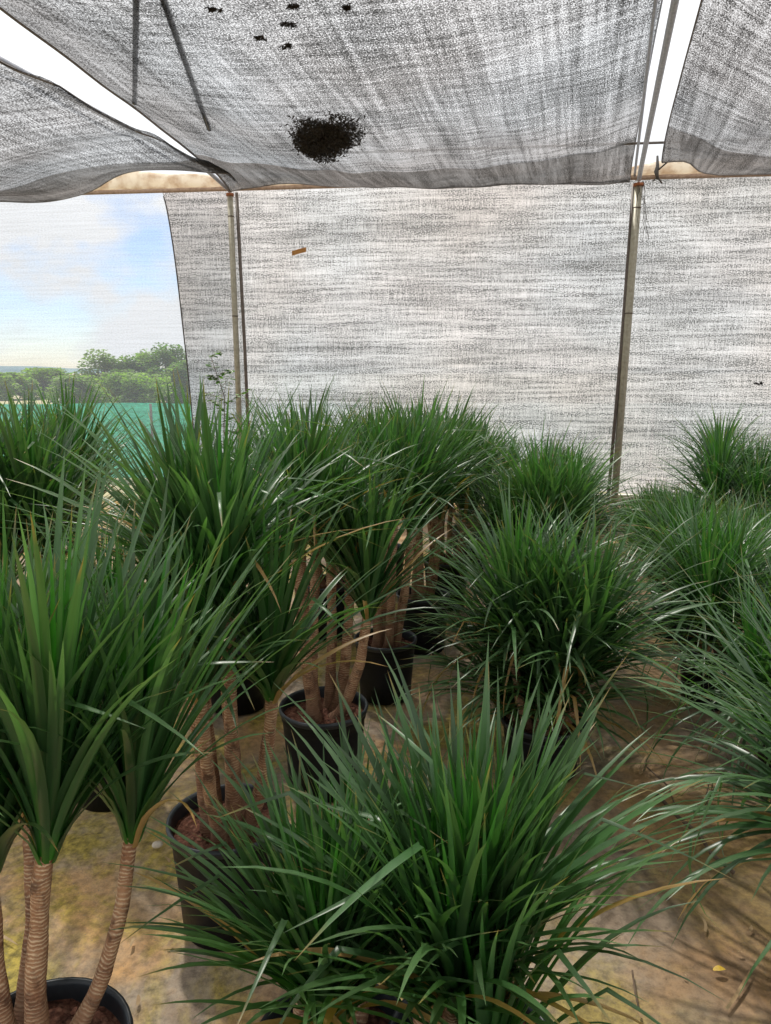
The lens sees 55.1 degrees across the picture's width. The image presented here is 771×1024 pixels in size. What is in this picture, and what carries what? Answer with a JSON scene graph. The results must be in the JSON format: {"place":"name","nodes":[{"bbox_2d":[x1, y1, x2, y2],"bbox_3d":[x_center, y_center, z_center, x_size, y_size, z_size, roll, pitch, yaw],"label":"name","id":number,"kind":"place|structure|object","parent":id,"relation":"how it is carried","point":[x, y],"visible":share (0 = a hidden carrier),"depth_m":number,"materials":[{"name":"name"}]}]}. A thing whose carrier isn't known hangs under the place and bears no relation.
{"place":"outdoors","nodes":[
{"label":"outdoors","id":0,"kind":"place"},
{"bbox_2d":[0,366,164,373],"bbox_3d":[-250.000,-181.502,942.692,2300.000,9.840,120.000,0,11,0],"label":"hills","id":1,"kind":"structure","parent":0,"point":[5,369],"depth_m":923.01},
{"bbox_2d":[0,374,770,1023],"bbox_3d":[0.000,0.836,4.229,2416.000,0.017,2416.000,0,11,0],"label":"ground","id":2,"kind":"structure","parent":0,"point":[84,888],"depth_m":2.31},
{"bbox_2d":[0,372,42,400],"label":"leafy tree","id":3,"kind":"object","parent":2,"relation":"on","point":[14,381],"visible":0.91,"depth_m":42.91,"materials":[{"name":"green plant"}]},
{"bbox_2d":[20,367,84,398],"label":"leafy tree","id":4,"kind":"object","parent":2,"relation":"on","point":[42,376],"visible":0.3,"depth_m":44.79,"materials":[{"name":"green plant"}]},
{"bbox_2d":[0,376,147,632],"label":"potted plant","id":5,"kind":"object","parent":2,"relation":"on","point":[26,443],"visible":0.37,"depth_m":2.96,"materials":[{"name":"green plant"}]},
{"bbox_2d":[44,375,111,403],"bbox_3d":[-14.807,-5.757,35.429,3.352,1.623,2.723,0,11,0],"label":"leafy tree","id":6,"kind":"object","parent":2,"relation":"on","point":[81,383],"visible":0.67,"depth_m":34.95,"materials":[{"name":"green plant"}]},
{"bbox_2d":[0,371,158,564],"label":"potted plant","id":7,"kind":"object","parent":2,"relation":"on","point":[71,408],"visible":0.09,"depth_m":4.12,"materials":[{"name":"green plant"}]},
{"bbox_2d":[0,403,191,477],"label":"teal fence","id":8,"kind":"object","parent":2,"relation":"on","point":[140,409],"visible":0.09,"depth_m":11.11,"materials":[{"name":"teal fabric"}]},
{"bbox_2d":[71,348,137,400],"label":"leafy tree","id":9,"kind":"object","parent":2,"relation":"on","point":[106,364],"visible":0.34,"depth_m":41.06,"materials":[{"name":"green plant"}]},
{"bbox_2d":[0,499,209,811],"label":"potted plant","id":10,"kind":"object","parent":2,"relation":"on","point":[97,804],"depth_m":2.73,"materials":[{"name":"green plant"}]},
{"bbox_2d":[116,353,150,376],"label":"leafy tree","id":11,"kind":"object","parent":2,"relation":"on","point":[132,365],"visible":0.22,"depth_m":42.53,"materials":[{"name":"green plant"}]},
{"bbox_2d":[94,372,173,402],"bbox_3d":[-11.395,-5.475,33.553,3.328,1.785,2.741,0,11,0],"label":"leafy tree","id":12,"kind":"object","parent":2,"relation":"on","point":[128,386],"visible":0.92,"depth_m":33.11,"materials":[{"name":"green plant"}]},
{"bbox_2d":[152,841,162,848],"bbox_3d":[-0.779,1.134,2.524,0.037,0.022,0.026,-3,11,-16],"label":"pebble","id":13,"kind":"object","parent":2,"relation":"on","point":[157,844],"visible":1,"depth_m":2.52,"materials":[{"name":"stone"}]},
{"bbox_2d":[134,342,185,402],"bbox_3d":[-11.502,-7.363,39.372,3.509,3.267,3.038,-6,12,-28],"label":"leafy tree","id":14,"kind":"object","parent":2,"relation":"on","point":[152,362],"visible":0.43,"depth_m":38.70,"materials":[{"name":"green plant"}]},
{"bbox_2d":[99,471,248,657],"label":"potted plant","id":15,"kind":"object","parent":2,"relation":"on","point":[129,525],"depth_m":4.13,"materials":[{"name":"green plant"}]},
{"bbox_2d":[161,360,189,403],"bbox_3d":[-9.893,-6.540,37.564,2.772,2.354,2.598,0,11,0],"label":"leafy tree","id":16,"kind":"object","parent":2,"relation":"on","point":[181,366],"visible":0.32,"depth_m":36.89,"materials":[{"name":"green plant"}]},
{"bbox_2d":[0,449,369,1023],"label":"potted plant","id":17,"kind":"object","parent":2,"relation":"on","point":[63,734],"visible":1,"depth_m":1.32,"materials":[{"name":"green plant"}]},
{"bbox_2d":[0,367,439,951],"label":"potted plant","id":18,"kind":"object","parent":2,"relation":"on","point":[212,489],"visible":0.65,"depth_m":1.93,"materials":[{"name":"green plant"}]},
{"bbox_2d":[193,351,253,446],"bbox_3d":[-1.673,-0.732,7.599,0.709,1.818,0.400,0,11,0],"label":"wild sapling","id":19,"kind":"object","parent":2,"relation":"on","point":[211,377],"visible":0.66,"depth_m":7.50,"materials":[{"name":"green plant"}]},
{"bbox_2d":[105,407,342,715],"bbox_3d":[-0.690,0.229,3.496,1.264,1.449,1.232,3,11,15],"label":"potted plant","id":20,"kind":"object","parent":2,"relation":"on","point":[244,706],"visible":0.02,"depth_m":3.49,"materials":[{"name":"green plant"}]},
{"bbox_2d":[226,193,242,447],"bbox_3d":[-1.813,-1.899,8.971,0.091,3.700,0.091,-11,15,-44],"label":"support post","id":21,"kind":"object","parent":2,"relation":"on","point":[230,196],"visible":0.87,"depth_m":8.84,"materials":[{"name":"grey metal"}]},
{"bbox_2d":[84,173,770,194],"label":"cross beam","id":22,"kind":"structure","parent":21,"relation":"on","point":[288,187],"depth_m":8.54,"materials":[{"name":"paint"}]},
{"bbox_2d":[0,56,229,192],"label":"roof pipe","id":23,"kind":"object","parent":22,"relation":"on","point":[212,175],"visible":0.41,"depth_m":6.24,"materials":[{"name":"grey metal"}]},
{"bbox_2d":[0,61,232,202],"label":"shade net","id":24,"kind":"object","parent":22,"relation":"hanging from","point":[54,170],"visible":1,"depth_m":6.82,"materials":[{"name":"grey fabric"}]},
{"bbox_2d":[94,171,221,190],"bbox_3d":[-2.988,-3.903,8.723,2.253,0.210,0.129,1,11,6],"label":"cloth roll","id":25,"kind":"object","parent":22,"relation":"on","point":[138,180],"visible":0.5,"depth_m":8.65,"materials":[{"name":"beige fabric"}]},
{"bbox_2d":[236,181,301,186],"bbox_3d":[-0.731,-3.812,8.489,2.033,0.116,0.130,1,11,6],"label":"cloth roll","id":26,"kind":"object","parent":22,"relation":"on","point":[284,184],"visible":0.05,"depth_m":8.52,"materials":[{"name":"beige fabric"}]},
{"bbox_2d":[0,0,662,191],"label":"shade net","id":27,"kind":"object","parent":22,"relation":"hanging from","point":[245,150],"visible":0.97,"depth_m":5.15,"materials":[{"name":"grey fabric"}]},
{"bbox_2d":[164,1,208,129],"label":"roof rod","id":28,"kind":"object","parent":27,"relation":"on","point":[187,63],"visible":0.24,"depth_m":4.91,"materials":[{"name":"grey metal"}]},
{"bbox_2d":[203,6,224,13],"bbox_3d":[-0.916,-2.689,3.957,0.116,0.040,0.076,0,11,0],"label":"leaf scrap","id":29,"kind":"object","parent":27,"relation":"on","point":[213,9],"visible":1,"depth_m":3.95,"materials":[{"name":"black plant"}]},
{"bbox_2d":[254,34,266,42],"bbox_3d":[-0.726,-2.737,4.277,0.086,0.037,0.060,-3,11,-16],"label":"leaf scrap","id":30,"kind":"object","parent":27,"relation":"on","point":[258,38],"visible":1,"depth_m":4.27,"materials":[{"name":"black plant"}]},
{"bbox_2d":[278,42,292,50],"bbox_3d":[-0.593,-2.756,4.382,0.093,0.038,0.084,0,11,0],"label":"leaf scrap","id":31,"kind":"object","parent":27,"relation":"on","point":[288,45],"visible":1,"depth_m":4.38,"materials":[{"name":"black plant"}]},
{"bbox_2d":[278,20,297,29],"bbox_3d":[-0.539,-2.704,4.104,0.110,0.052,0.059,-6,12,-30],"label":"leaf scrap","id":32,"kind":"object","parent":27,"relation":"on","point":[288,25],"visible":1,"depth_m":4.10,"materials":[{"name":"black plant"}]},
{"bbox_2d":[285,3,299,10],"bbox_3d":[-0.491,-2.672,3.904,0.087,0.045,0.062,0,11,0],"label":"leaf scrap","id":33,"kind":"object","parent":27,"relation":"on","point":[293,6],"visible":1,"depth_m":3.90,"materials":[{"name":"black plant"}]},
{"bbox_2d":[278,111,365,164],"bbox_3d":[-0.501,-3.087,6.197,0.703,0.095,1.483,0,11,0],"label":"leaf heap","id":34,"kind":"object","parent":27,"relation":"on","point":[319,139],"visible":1,"depth_m":5.98,"materials":[{"name":"black plant"}]},
{"bbox_2d":[341,4,352,11],"bbox_3d":[-0.208,-2.681,3.936,0.064,0.040,0.054,2,11,11],"label":"leaf scrap","id":35,"kind":"object","parent":27,"relation":"on","point":[346,8],"visible":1,"depth_m":3.93,"materials":[{"name":"black plant"}]},
{"bbox_2d":[163,176,770,496],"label":"shade net","id":36,"kind":"object","parent":22,"relation":"hanging from","point":[510,297],"visible":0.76,"depth_m":8.69,"materials":[{"name":"fabric"}]},
{"bbox_2d":[292,247,305,255],"bbox_3d":[-1.023,-3.084,8.750,0.170,0.099,0.008,0,11,0],"label":"paper tag","id":37,"kind":"object","parent":36,"relation":"attached to","point":[299,251],"visible":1,"depth_m":8.75,"materials":[{"name":"orange paper"}]},
{"bbox_2d":[633,0,657,175],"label":"roof cable","id":38,"kind":"object","parent":22,"relation":"on","point":[653,18],"visible":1,"depth_m":5.46,"materials":[{"name":"grey metal"}]},
{"bbox_2d":[637,0,679,181],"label":"roof pipe","id":39,"kind":"object","parent":22,"relation":"on","point":[673,9],"visible":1,"depth_m":5.34,"materials":[{"name":"grey metal"}]},
{"bbox_2d":[600,141,663,144],"bbox_3d":[3.706,-3.497,6.928,9.600,0.024,0.024,1,11,6],"label":"cross wire","id":40,"kind":"object","parent":39,"relation":"on","point":[653,142],"visible":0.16,"depth_m":7.05,"materials":[{"name":"grey metal"}]},
{"bbox_2d":[661,0,770,175],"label":"shade net","id":41,"kind":"object","parent":40,"relation":"hanging from","point":[712,142],"visible":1,"depth_m":5.55,"materials":[{"name":"grey fabric"}]},
{"bbox_2d":[653,155,666,183],"bbox_3d":[3.065,-3.688,7.913,0.382,0.286,0.080,10,14,41],"label":"net tie","id":42,"kind":"object","parent":22,"relation":"attached to","point":[656,170],"visible":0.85,"depth_m":7.99,"materials":[{"name":"metal"}]},
{"bbox_2d":[631,161,700,174],"bbox_3d":[3.361,-3.752,8.039,1.454,0.161,0.131,1,11,6],"label":"cloth roll","id":43,"kind":"object","parent":22,"relation":"on","point":[675,168],"visible":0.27,"depth_m":8.03,"materials":[{"name":"beige fabric"}]},
{"bbox_2d":[235,192,249,425],"bbox_3d":[-1.710,-1.934,8.967,0.048,3.671,0.160,-7,13,-34],"label":"brace rod","id":44,"kind":"object","parent":2,"relation":"on","point":[241,290],"visible":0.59,"depth_m":8.85,"materials":[{"name":"grey metal"}]},
{"bbox_2d":[228,384,389,639],"bbox_3d":[-0.317,0.008,4.380,1.415,1.553,1.517,-1,11,-8],"label":"potted plant","id":45,"kind":"object","parent":2,"relation":"on","point":[340,606],"visible":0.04,"depth_m":4.46,"materials":[{"name":"green plant"}]},
{"bbox_2d":[104,672,523,1023],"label":"potted plant","id":46,"kind":"object","parent":2,"relation":"on","point":[284,913],"visible":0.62,"depth_m":1.40,"materials":[{"name":"green plant"}]},
{"bbox_2d":[160,370,503,801],"bbox_3d":[-0.222,0.275,2.809,1.184,1.612,1.157,-3,11,-17],"label":"potted plant","id":47,"kind":"object","parent":2,"relation":"on","point":[355,556],"visible":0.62,"depth_m":2.69,"materials":[{"name":"green plant"}]},
{"bbox_2d":[325,390,425,591],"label":"potted plant","id":48,"kind":"object","parent":2,"relation":"on","point":[403,553],"visible":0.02,"depth_m":5.39,"materials":[{"name":"green plant"}]},
{"bbox_2d":[3,542,758,1023],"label":"leaf litter","id":49,"kind":"object","parent":2,"relation":"on","point":[733,998],"visible":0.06,"depth_m":2.19,"materials":[{"name":"brown plant"}]},
{"bbox_2d":[313,372,508,704],"bbox_3d":[0.048,0.121,3.630,1.132,1.609,1.096,2,11,9],"label":"potted plant","id":50,"kind":"object","parent":2,"relation":"on","point":[373,676],"visible":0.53,"depth_m":3.52,"materials":[{"name":"green plant"}]},
{"bbox_2d":[367,387,516,654],"bbox_3d":[0.261,0.044,4.269,1.176,1.524,1.350,-2,11,-10],"label":"potted plant","id":51,"kind":"object","parent":2,"relation":"on","point":[423,638],"visible":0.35,"depth_m":4.18,"materials":[{"name":"green plant"}]},
{"bbox_2d":[384,383,531,610],"bbox_3d":[0.460,-0.096,4.949,1.305,1.546,1.340,-6,12,-28],"label":"potted plant","id":52,"kind":"object","parent":2,"relation":"on","point":[445,565],"visible":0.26,"depth_m":4.95,"materials":[{"name":"green plant"}]},
{"bbox_2d":[213,635,737,1023],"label":"potted plant","id":53,"kind":"object","parent":2,"relation":"on","point":[522,808],"visible":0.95,"depth_m":1.31,"materials":[{"name":"green plant"}]},
{"bbox_2d":[427,407,557,569],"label":"potted plant","id":54,"kind":"object","parent":2,"relation":"on","point":[503,459],"visible":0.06,"depth_m":6.03,"materials":[{"name":"green plant"}]},
{"bbox_2d":[449,456,633,567],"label":"potted plant","id":55,"kind":"object","parent":2,"relation":"on","point":[515,496],"visible":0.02,"depth_m":5.02,"materials":[{"name":"green plant"}]},
{"bbox_2d":[426,413,669,584],"bbox_3d":[0.813,0.171,3.995,1.318,1.377,1.322,6,12,31],"label":"potted plant","id":56,"kind":"object","parent":2,"relation":"on","point":[543,477],"visible":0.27,"depth_m":3.87,"materials":[{"name":"green plant"}]},
{"bbox_2d":[374,478,762,780],"bbox_3d":[0.623,0.466,2.936,1.316,1.191,1.521,-10,14,-41],"label":"potted plant","id":57,"kind":"object","parent":2,"relation":"on","point":[548,612],"visible":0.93,"depth_m":2.80,"materials":[{"name":"green plant"}]},
{"bbox_2d":[517,435,626,512],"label":"potted plant","id":58,"kind":"object","parent":2,"relation":"on","point":[574,455],"visible":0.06,"depth_m":6.41,"materials":[{"name":"green plant"}]},
{"bbox_2d":[610,182,643,509],"bbox_3d":[2.757,-1.799,8.473,0.169,3.692,0.116,0,11,0],"label":"support post","id":59,"kind":"object","parent":2,"relation":"on","point":[628,313],"visible":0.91,"depth_m":8.39,"materials":[{"name":"grey metal"}]},
{"bbox_2d":[606,183,633,505],"bbox_3d":[2.691,-1.853,8.475,0.170,3.606,0.044,-7,13,-32],"label":"brace rod","id":60,"kind":"object","parent":59,"relation":"attached to","point":[621,339],"visible":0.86,"depth_m":8.45,"materials":[{"name":"grey metal"}]},
{"bbox_2d":[636,181,650,240],"bbox_3d":[2.841,-3.306,8.148,0.182,0.630,0.086,2,11,10],"label":"loose wire","id":61,"kind":"object","parent":59,"relation":"hanging from","point":[643,208],"visible":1,"depth_m":8.12,"materials":[{"name":"grey metal"}]},
{"bbox_2d":[631,970,638,1006],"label":"twig","id":62,"kind":"object","parent":2,"relation":"on","point":[634,988],"visible":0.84,"depth_m":1.93,"materials":[{"name":"wood"}]},
{"bbox_2d":[608,491,675,557],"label":"potted plant","id":63,"kind":"object","parent":2,"relation":"on","point":[633,511],"visible":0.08,"depth_m":6.26,"materials":[{"name":"green plant"}]},
{"bbox_2d":[622,479,707,514],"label":"potted plant","id":64,"kind":"object","parent":2,"relation":"on","point":[658,493],"visible":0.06,"depth_m":7.01,"materials":[{"name":"green plant"}]},
{"bbox_2d":[575,556,770,1023],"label":"potted plant","id":65,"kind":"object","parent":2,"relation":"on","point":[749,817],"visible":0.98,"depth_m":1.95,"materials":[{"name":"green plant"}]},
{"bbox_2d":[647,767,707,816],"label":"twig","id":66,"kind":"object","parent":2,"relation":"on","point":[666,785],"visible":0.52,"depth_m":2.89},
{"bbox_2d":[591,494,767,506],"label":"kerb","id":67,"kind":"structure","parent":2,"relation":"on","point":[619,495],"depth_m":9.07,"materials":[{"name":"concrete"}]},
{"bbox_2d":[597,473,770,641],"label":"potted plant","id":68,"kind":"object","parent":2,"relation":"on","point":[699,505],"visible":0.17,"depth_m":4.43,"materials":[{"name":"green plant"}]},
{"bbox_2d":[601,478,770,710],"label":"potted plant","id":69,"kind":"object","parent":2,"relation":"on","point":[732,536],"visible":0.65,"depth_m":3.42,"materials":[{"name":"green plant"}]},
{"bbox_2d":[656,794,734,873],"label":"twig","id":70,"kind":"object","parent":2,"relation":"on","point":[705,844],"visible":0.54,"depth_m":2.56,"materials":[{"name":"brown wood"}]},
{"bbox_2d":[635,541,770,812],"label":"potted plant","id":71,"kind":"object","parent":2,"relation":"on","point":[753,638],"visible":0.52,"depth_m":2.81,"materials":[{"name":"green plant"}]},
{"bbox_2d":[642,403,770,522],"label":"potted plant","id":72,"kind":"object","parent":2,"relation":"on","point":[726,462],"visible":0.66,"depth_m":5.60,"materials":[{"name":"green plant"}]},
{"bbox_2d":[713,965,725,970],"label":"fallen leaf","id":73,"kind":"object","parent":2,"relation":"on","point":[717,968],"visible":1,"depth_m":2.00,"materials":[{"name":"yellow plant"}]},
{"bbox_2d":[695,479,770,622],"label":"potted plant","id":74,"kind":"object","parent":2,"relation":"on","point":[765,508],"visible":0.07,"depth_m":4.85,"materials":[{"name":"green plant"}]},
{"bbox_2d":[0,0,770,368],"label":"sky","id":75,"kind":"structure","parent":0,"point":[78,274],"materials":[{"name":"white"}]}
]}

